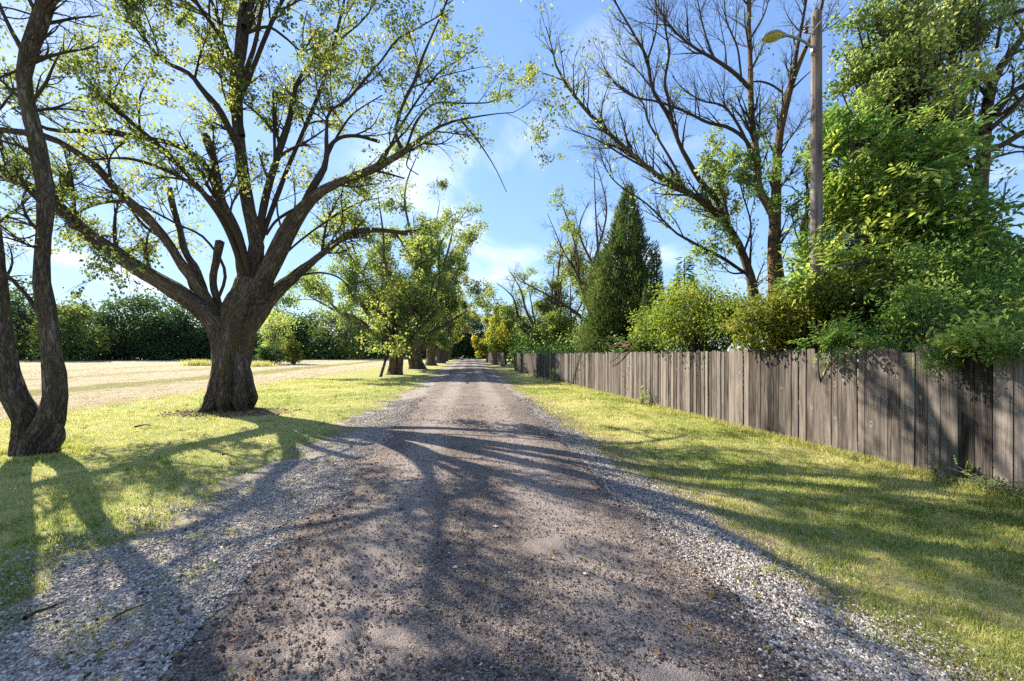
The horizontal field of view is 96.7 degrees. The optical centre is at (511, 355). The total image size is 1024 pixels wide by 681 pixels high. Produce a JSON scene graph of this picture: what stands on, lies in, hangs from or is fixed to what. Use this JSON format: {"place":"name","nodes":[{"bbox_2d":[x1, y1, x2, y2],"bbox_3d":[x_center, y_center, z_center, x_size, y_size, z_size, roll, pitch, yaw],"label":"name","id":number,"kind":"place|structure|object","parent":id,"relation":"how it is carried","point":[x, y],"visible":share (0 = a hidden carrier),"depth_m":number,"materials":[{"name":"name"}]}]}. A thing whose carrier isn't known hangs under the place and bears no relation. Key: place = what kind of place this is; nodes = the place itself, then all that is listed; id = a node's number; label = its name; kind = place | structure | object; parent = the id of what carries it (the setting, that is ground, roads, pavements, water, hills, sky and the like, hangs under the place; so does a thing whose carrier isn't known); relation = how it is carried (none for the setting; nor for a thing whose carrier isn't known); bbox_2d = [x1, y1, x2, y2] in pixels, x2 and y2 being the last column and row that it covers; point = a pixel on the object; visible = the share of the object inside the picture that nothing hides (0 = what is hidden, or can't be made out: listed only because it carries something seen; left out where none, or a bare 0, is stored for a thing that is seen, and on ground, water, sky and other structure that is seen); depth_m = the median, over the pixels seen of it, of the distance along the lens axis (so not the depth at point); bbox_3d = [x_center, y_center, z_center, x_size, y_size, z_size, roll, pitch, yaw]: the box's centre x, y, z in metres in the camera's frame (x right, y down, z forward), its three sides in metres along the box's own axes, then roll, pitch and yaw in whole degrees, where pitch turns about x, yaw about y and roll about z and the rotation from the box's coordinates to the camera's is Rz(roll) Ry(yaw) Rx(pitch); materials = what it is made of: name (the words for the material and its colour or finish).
{"place":"outdoors","nodes":[
{"label":"outdoors","id":0,"kind":"place"},
{"bbox_2d":[0,358,422,421],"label":"field","id":1,"kind":"structure","parent":0,"point":[184,380],"depth_m":35.22,"materials":[{"name":"beige plant"}]},
{"bbox_2d":[8,275,71,359],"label":"field edge tree","id":2,"kind":"object","parent":1,"relation":"on","point":[19,315],"visible":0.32,"depth_m":87.06,"materials":[{"name":"green plant"}]},
{"bbox_2d":[13,300,88,359],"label":"field edge tree","id":3,"kind":"object","parent":1,"relation":"on","point":[32,312],"visible":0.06,"depth_m":91.19,"materials":[{"name":"green plant"}]},
{"bbox_2d":[17,296,135,360],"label":"field edge tree","id":4,"kind":"object","parent":1,"relation":"on","point":[83,346],"visible":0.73,"depth_m":82.44,"materials":[{"name":"green plant"}]},
{"bbox_2d":[72,310,128,359],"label":"field edge tree","id":5,"kind":"object","parent":1,"relation":"on","point":[94,325],"visible":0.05,"depth_m":96.18,"materials":[{"name":"green plant"}]},
{"bbox_2d":[79,291,175,359],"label":"field edge tree","id":6,"kind":"object","parent":1,"relation":"on","point":[107,315],"visible":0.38,"depth_m":93.46,"materials":[{"name":"green plant"}]},
{"bbox_2d":[96,288,197,359],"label":"field edge tree","id":7,"kind":"object","parent":1,"relation":"on","point":[153,301],"visible":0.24,"depth_m":94.96,"materials":[{"name":"green plant"}]},
{"bbox_2d":[126,303,210,359],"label":"field edge tree","id":8,"kind":"object","parent":1,"relation":"on","point":[164,319],"visible":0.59,"depth_m":92.53,"materials":[{"name":"green plant"}]},
{"bbox_2d":[173,358,210,365],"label":"tall grass clump","id":9,"kind":"object","parent":1,"relation":"on","point":[197,362],"visible":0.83,"depth_m":59.18,"materials":[{"name":"yellow plant"}]},
{"bbox_2d":[139,307,264,359],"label":"field edge tree","id":10,"kind":"object","parent":1,"relation":"on","point":[188,325],"visible":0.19,"depth_m":94.50,"materials":[{"name":"green plant"}]},
{"bbox_2d":[186,312,275,359],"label":"field edge tree","id":11,"kind":"object","parent":1,"relation":"on","point":[209,343],"visible":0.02,"depth_m":96.20,"materials":[{"name":"green plant"}]},
{"bbox_2d":[251,360,278,366],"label":"tall grass clump","id":12,"kind":"object","parent":1,"relation":"on","point":[261,363],"visible":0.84,"depth_m":57.48,"materials":[{"name":"yellow plant"}]},
{"bbox_2d":[252,343,288,364],"bbox_3d":[-34.229,-0.053,64.239,4.086,3.247,4.754,0,0,-5],"label":"field shrub","id":13,"kind":"object","parent":1,"relation":"on","point":[265,354],"visible":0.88,"depth_m":63.43,"materials":[{"name":"green plant"}]},
{"bbox_2d":[257,307,299,360],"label":"field shrub","id":14,"kind":"object","parent":1,"relation":"on","point":[273,334],"visible":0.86,"depth_m":71.41,"materials":[{"name":"green plant"}]},
{"bbox_2d":[254,297,308,355],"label":"field edge tree","id":15,"kind":"object","parent":1,"relation":"on","point":[283,312],"visible":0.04,"depth_m":112.64,"materials":[{"name":"green plant"}]},
{"bbox_2d":[281,334,305,364],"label":"field shrub","id":16,"kind":"object","parent":1,"relation":"on","point":[295,354],"visible":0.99,"depth_m":67.72,"materials":[{"name":"green plant"}]},
{"bbox_2d":[267,309,320,358],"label":"field edge tree","id":17,"kind":"object","parent":1,"relation":"on","point":[303,326],"visible":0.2,"depth_m":115.53,"materials":[{"name":"green plant"}]},
{"bbox_2d":[280,305,344,358],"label":"field edge tree","id":18,"kind":"object","parent":1,"relation":"on","point":[311,329],"visible":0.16,"depth_m":119.49,"materials":[{"name":"green plant"}]},
{"bbox_2d":[291,308,379,359],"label":"field edge tree","id":19,"kind":"object","parent":1,"relation":"on","point":[326,344],"visible":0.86,"depth_m":109.75,"materials":[{"name":"green plant"}]},
{"bbox_2d":[0,358,867,680],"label":"road","id":20,"kind":"structure","parent":0,"point":[469,382],"depth_m":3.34,"materials":[{"name":"grey gravel"}]},
{"bbox_2d":[405,582,415,586],"bbox_3d":[-0.710,1.611,3.192,0.058,0.036,0.064,0,0,25],"label":"loose stone","id":21,"kind":"object","parent":20,"relation":"on","point":[409,584],"visible":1,"depth_m":3.18,"materials":[{"name":"grey stone"}]},
{"bbox_2d":[0,358,1023,680],"bbox_3d":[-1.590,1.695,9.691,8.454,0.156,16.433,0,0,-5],"label":"gravel","id":22,"kind":"structure","parent":0,"point":[42,669],"depth_m":3.29,"materials":[{"name":"grey gravel"}]},
{"bbox_2d":[22,597,73,620],"bbox_3d":[-3.121,1.695,3.068,0.048,0.032,0.290,0,0,10],"label":"fallen stick","id":23,"kind":"object","parent":22,"relation":"on","point":[29,615],"visible":1,"depth_m":3.01,"materials":[{"name":"brown wood"}]},
{"bbox_2d":[112,601,151,618],"bbox_3d":[-2.502,1.671,2.993,0.038,0.015,0.213,0,0,28],"label":"fallen stick","id":24,"kind":"object","parent":22,"relation":"on","point":[115,616],"visible":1,"depth_m":2.98,"materials":[{"name":"brown wood"}]},
{"bbox_2d":[139,535,182,547],"bbox_3d":[-3.198,1.712,4.173,0.053,0.010,0.353,0,0,34],"label":"fallen stick","id":25,"kind":"object","parent":22,"relation":"on","point":[158,543],"visible":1,"depth_m":4.13,"materials":[{"name":"grey"}]},
{"bbox_2d":[0,355,1023,680],"bbox_3d":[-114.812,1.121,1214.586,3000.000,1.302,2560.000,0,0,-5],"label":"ground","id":26,"kind":"structure","parent":0,"point":[506,373],"depth_m":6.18,"materials":[{"name":"green plant"}]},
{"bbox_2d":[0,0,171,456],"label":"twin stemmed tree","id":27,"kind":"object","parent":26,"relation":"on","point":[36,428],"visible":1,"depth_m":7.78,"materials":[{"name":"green plant"}]},
{"bbox_2d":[99,299,114,331],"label":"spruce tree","id":28,"kind":"object","parent":26,"relation":"on","point":[106,312],"visible":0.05,"depth_m":96.92,"materials":[{"name":"green plant"}]},
{"bbox_2d":[112,300,125,337],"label":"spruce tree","id":29,"kind":"object","parent":26,"relation":"on","point":[116,316],"visible":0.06,"depth_m":97.78,"materials":[{"name":"green plant"}]},
{"bbox_2d":[0,359,460,680],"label":"gravel shoulder","id":30,"kind":"object","parent":26,"relation":"on","point":[410,394],"visible":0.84,"depth_m":4.59},
{"bbox_2d":[174,409,289,416],"bbox_3d":[-8.348,1.668,13.575,4.000,0.141,2.600,0,0,-5],"label":"earth mound","id":31,"kind":"object","parent":26,"relation":"on","point":[280,410],"visible":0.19,"depth_m":13.09,"materials":[{"name":"soil"}]},
{"bbox_2d":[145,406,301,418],"bbox_3d":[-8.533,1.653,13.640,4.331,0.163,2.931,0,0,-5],"label":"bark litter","id":32,"kind":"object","parent":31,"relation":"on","point":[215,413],"visible":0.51,"depth_m":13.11,"materials":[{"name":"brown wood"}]},
{"bbox_2d":[18,334,510,359],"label":"undergrowth","id":33,"kind":"object","parent":26,"relation":"on","point":[119,346],"visible":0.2,"depth_m":93.29,"materials":[{"name":"green plant"}]},
{"bbox_2d":[0,0,584,413],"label":"maple tree","id":34,"kind":"object","parent":26,"relation":"on","point":[233,321],"visible":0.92,"depth_m":13.33,"materials":[{"name":"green plant"}]},
{"bbox_2d":[116,328,574,357],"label":"woodland","id":35,"kind":"object","parent":26,"relation":"on","point":[334,336],"depth_m":159.14,"materials":[{"name":"green plant"}]},
{"bbox_2d":[331,307,382,358],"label":"field edge tree","id":36,"kind":"object","parent":26,"relation":"on","point":[374,355],"visible":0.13,"depth_m":120.75,"materials":[{"name":"green plant"}]},
{"bbox_2d":[275,118,496,374],"bbox_3d":[-10.387,-9.182,40.059,19.254,22.112,13.803,0,0,-35],"label":"maple tree","id":37,"kind":"object","parent":26,"relation":"on","point":[312,284],"visible":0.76,"depth_m":38.36,"materials":[{"name":"green plant"}]},
{"bbox_2d":[351,271,454,376],"bbox_3d":[-8.978,-2.543,37.866,8.518,8.688,7.252,0,0,-5],"label":"tree","id":38,"kind":"object","parent":26,"relation":"on","point":[393,332],"visible":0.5,"depth_m":36.77,"materials":[{"name":"green plant"}]},
{"bbox_2d":[358,176,482,368],"bbox_3d":[-10.239,-9.067,51.401,15.150,21.811,14.749,0,0,41],"label":"maple tree","id":39,"kind":"object","parent":26,"relation":"on","point":[415,360],"visible":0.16,"depth_m":50.68,"materials":[{"name":"green plant"}]},
{"bbox_2d":[404,239,470,365],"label":"maple tree","id":40,"kind":"object","parent":26,"relation":"on","point":[431,356],"visible":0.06,"depth_m":65.82,"materials":[{"name":"green plant"}]},
{"bbox_2d":[421,331,471,356],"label":"field edge tree","id":41,"kind":"object","parent":26,"relation":"on","point":[453,345],"depth_m":133.69,"materials":[{"name":"green plant"}]},
{"bbox_2d":[443,276,470,360],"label":"maple tree","id":42,"kind":"object","parent":26,"relation":"on","point":[463,306],"visible":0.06,"depth_m":94.58,"materials":[{"name":"green plant"}]},
{"bbox_2d":[435,243,479,362],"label":"maple tree","id":43,"kind":"object","parent":26,"relation":"on","point":[440,357],"visible":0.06,"depth_m":78.85,"materials":[{"name":"green plant"}]},
{"bbox_2d":[448,294,471,359],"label":"maple tree","id":44,"kind":"object","parent":26,"relation":"on","point":[450,350],"visible":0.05,"depth_m":110.24,"materials":[{"name":"green plant"}]},
{"bbox_2d":[453,331,474,357],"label":"field edge tree","id":45,"kind":"object","parent":26,"relation":"on","point":[462,347],"visible":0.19,"depth_m":135.49,"materials":[{"name":"green plant"}]},
{"bbox_2d":[452,313,487,358],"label":"field edge tree","id":46,"kind":"object","parent":26,"relation":"on","point":[469,342],"visible":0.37,"depth_m":137.29,"materials":[{"name":"green plant"}]},
{"bbox_2d":[462,313,490,358],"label":"field edge tree","id":47,"kind":"object","parent":26,"relation":"on","point":[479,327],"visible":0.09,"depth_m":138.68,"materials":[{"name":"green plant"}]},
{"bbox_2d":[471,304,505,357],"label":"ash tree","id":48,"kind":"object","parent":26,"relation":"on","point":[481,344],"visible":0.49,"depth_m":96.47,"materials":[{"name":"yellow plant"}]},
{"bbox_2d":[475,314,507,354],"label":"field edge tree","id":49,"kind":"object","parent":26,"relation":"on","point":[484,329],"visible":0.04,"depth_m":137.78,"materials":[{"name":"green plant"}]},
{"bbox_2d":[486,352,504,366],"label":"wooden fence","id":50,"kind":"object","parent":26,"relation":"on","point":[496,358],"visible":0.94,"depth_m":68.74,"materials":[{"name":"grey wood"}]},
{"bbox_2d":[485,327,512,354],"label":"roadside bush","id":51,"kind":"object","parent":26,"relation":"on","point":[489,344],"visible":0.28,"depth_m":91.39,"materials":[{"name":"green plant"}]},
{"bbox_2d":[493,319,523,363],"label":"roadside bush","id":52,"kind":"object","parent":26,"relation":"on","point":[503,349],"visible":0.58,"depth_m":71.34,"materials":[{"name":"green plant"}]},
{"bbox_2d":[490,287,529,363],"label":"ash tree","id":53,"kind":"object","parent":26,"relation":"on","point":[506,325],"visible":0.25,"depth_m":72.25,"materials":[{"name":"green plant"}]},
{"bbox_2d":[6,411,1021,680],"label":"fallen leaves","id":54,"kind":"object","parent":26,"relation":"on","point":[520,569],"visible":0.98,"depth_m":3.30,"materials":[{"name":"brown plant"}]},
{"bbox_2d":[502,321,542,353],"bbox_3d":[2.429,-1.491,56.303,7.409,6.260,8.251,0,0,-5],"label":"roadside bush","id":55,"kind":"object","parent":26,"relation":"on","point":[521,341],"visible":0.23,"depth_m":55.56,"materials":[{"name":"green plant"}]},
{"bbox_2d":[481,218,586,353],"bbox_3d":[2.544,-7.046,50.103,11.833,17.646,13.369,0,0,-5],"label":"maple tree","id":56,"kind":"object","parent":26,"relation":"on","point":[508,312],"visible":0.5,"depth_m":49.57,"materials":[{"name":"green plant"}]},
{"bbox_2d":[511,311,584,353],"bbox_3d":[4.377,-1.565,47.050,8.886,6.528,7.668,0,0,-5],"label":"roadside bush","id":57,"kind":"object","parent":26,"relation":"on","point":[534,335],"visible":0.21,"depth_m":46.27,"materials":[{"name":"green plant"}]},
{"bbox_2d":[550,366,557,380],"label":"weed","id":58,"kind":"object","parent":26,"relation":"on","point":[553,375],"visible":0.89,"depth_m":29.00,"materials":[{"name":"green plant"}]},
{"bbox_2d":[505,135,614,318],"bbox_3d":[4.851,-6.892,33.066,9.616,17.484,6.915,0,0,-43],"label":"maple tree","id":59,"kind":"object","parent":26,"relation":"on","point":[571,229],"visible":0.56,"depth_m":32.43,"materials":[{"name":"green plant"}]},
{"bbox_2d":[533,250,593,352],"bbox_3d":[5.465,-4.002,42.286,7.676,11.652,7.194,0,0,-5],"label":"ash tree","id":60,"kind":"object","parent":26,"relation":"on","point":[560,325],"visible":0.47,"depth_m":41.42,"materials":[{"name":"green plant"}]},
{"bbox_2d":[549,324,584,350],"bbox_3d":[5.055,-0.403,33.545,4.586,4.345,6.232,0,0,-47],"label":"roadside bush","id":61,"kind":"object","parent":26,"relation":"on","point":[573,338],"visible":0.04,"depth_m":33.50,"materials":[{"name":"green plant"}]},
{"bbox_2d":[572,180,661,379],"bbox_3d":[5.582,-3.712,23.971,5.452,11.046,6.112,0,0,38],"label":"cedar tree","id":62,"kind":"object","parent":26,"relation":"on","point":[616,292],"visible":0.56,"depth_m":23.05,"materials":[{"name":"green plant"}]},
{"bbox_2d":[637,385,650,404],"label":"weed","id":63,"kind":"object","parent":26,"relation":"on","point":[643,398],"visible":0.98,"depth_m":15.45,"materials":[{"name":"green plant"}]},
{"bbox_2d":[623,284,667,392],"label":"cedar","id":64,"kind":"object","parent":26,"relation":"on","point":[637,347],"visible":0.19,"depth_m":17.32,"materials":[{"name":"green plant"}]},
{"bbox_2d":[520,0,780,349],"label":"leaning tree","id":65,"kind":"object","parent":26,"relation":"on","point":[716,193],"visible":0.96,"depth_m":14.12,"materials":[{"name":"brown plant"}]},
{"bbox_2d":[648,240,667,330],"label":"cedar sapling","id":66,"kind":"object","parent":26,"relation":"on","point":[657,277],"visible":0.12,"depth_m":22.38,"materials":[{"name":"green plant"}]},
{"bbox_2d":[661,255,711,353],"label":"dark spruce","id":67,"kind":"object","parent":26,"relation":"on","point":[690,263],"visible":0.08,"depth_m":20.86,"materials":[{"name":"green plant"}]},
{"bbox_2d":[624,268,772,395],"bbox_3d":[5.629,-0.410,13.734,3.264,4.384,5.567,0,0,-5],"label":"yellowing bush","id":68,"kind":"object","parent":26,"relation":"on","point":[708,320],"visible":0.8,"depth_m":13.19,"materials":[{"name":"green plant"}]},
{"bbox_2d":[571,0,869,348],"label":"bare tree","id":69,"kind":"object","parent":26,"relation":"on","point":[775,235],"visible":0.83,"depth_m":13.48,"materials":[{"name":"brown plant"}]},
{"bbox_2d":[507,294,1023,405],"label":"undergrowth","id":70,"kind":"object","parent":26,"relation":"on","point":[560,348],"visible":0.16,"depth_m":8.70,"materials":[{"name":"green plant"}]},
{"bbox_2d":[514,345,1023,493],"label":"wooden fence","id":71,"kind":"object","parent":26,"relation":"on","point":[887,404],"visible":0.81,"depth_m":7.66,"materials":[{"name":"grey wood"}]},
{"bbox_2d":[607,335,631,362],"bbox_3d":[4.221,-0.257,18.095,0.083,1.174,2.528,0,0,-9],"label":"dead branch","id":72,"kind":"object","parent":71,"relation":"on","point":[626,346],"visible":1,"depth_m":17.82,"materials":[{"name":"brown wood"}]},
{"bbox_2d":[762,9,823,352],"bbox_3d":[5.873,-2.681,9.485,1.376,9.176,0.338,0,0,-8],"label":"street lamp","id":73,"kind":"object","parent":26,"relation":"on","point":[816,162],"visible":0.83,"depth_m":9.51,"materials":[{"name":"brown wood"}]},
{"bbox_2d":[744,144,852,321],"bbox_3d":[7.607,-2.195,12.001,3.482,7.331,1.497,0,0,-27],"label":"broken tree","id":74,"kind":"object","parent":26,"relation":"on","point":[791,208],"visible":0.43,"depth_m":11.79,"materials":[{"name":"green plant"}]},
{"bbox_2d":[711,257,939,358],"bbox_3d":[6.290,-0.099,9.341,3.447,3.769,3.519,0,0,-5],"label":"autumn bush","id":75,"kind":"object","parent":26,"relation":"on","point":[776,325],"visible":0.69,"depth_m":9.12,"materials":[{"name":"green plant"}]},
{"bbox_2d":[787,310,898,382],"bbox_3d":[5.763,0.490,7.871,1.509,2.559,1.390,0,0,-17],"label":"leafy sprout","id":76,"kind":"object","parent":26,"relation":"on","point":[830,337],"visible":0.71,"depth_m":7.98,"materials":[{"name":"green plant"}]},
{"bbox_2d":[770,77,1023,352],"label":"tree of heaven","id":77,"kind":"object","parent":26,"relation":"on","point":[909,214],"visible":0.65,"depth_m":9.52,"materials":[{"name":"green plant"}]},
{"bbox_2d":[789,0,1022,234],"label":"hackberry tree","id":78,"kind":"object","parent":26,"relation":"on","point":[873,72],"visible":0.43,"depth_m":11.44,"materials":[{"name":"green plant"}]},
{"bbox_2d":[836,191,1023,346],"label":"mulberry tree","id":79,"kind":"object","parent":26,"relation":"on","point":[1020,237],"visible":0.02,"depth_m":9.75,"materials":[{"name":"green plant"}]},
{"bbox_2d":[841,0,1023,233],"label":"maple tree","id":80,"kind":"object","parent":26,"relation":"on","point":[979,28],"visible":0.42,"depth_m":11.27,"materials":[{"name":"green plant"}]},
{"bbox_2d":[844,272,1023,377],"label":"privet bush","id":81,"kind":"object","parent":26,"relation":"on","point":[936,355],"visible":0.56,"depth_m":6.40,"materials":[{"name":"green plant"}]},
{"bbox_2d":[924,457,946,477],"bbox_3d":[5.767,1.533,6.184,0.262,0.345,0.237,0,0,34],"label":"weed","id":82,"kind":"object","parent":26,"relation":"on","point":[933,469],"visible":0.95,"depth_m":6.19,"materials":[{"name":"green plant"}]},
{"bbox_2d":[852,263,1023,362],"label":"elm bush","id":83,"kind":"object","parent":26,"relation":"on","point":[966,337],"visible":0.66,"depth_m":5.97,"materials":[{"name":"green plant"}]},
{"bbox_2d":[869,209,1023,352],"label":"honeysuckle bush","id":84,"kind":"object","parent":26,"relation":"on","point":[1013,296],"visible":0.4,"depth_m":8.13,"materials":[{"name":"green plant"}]},
{"bbox_2d":[940,458,1023,503],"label":"weed","id":85,"kind":"object","parent":26,"relation":"on","point":[993,485],"visible":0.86,"depth_m":5.54,"materials":[{"name":"green plant"}]},
{"bbox_2d":[0,0,1023,354],"label":"sky","id":86,"kind":"structure","parent":0,"point":[513,233],"materials":[{"name":"blue"}]}
]}

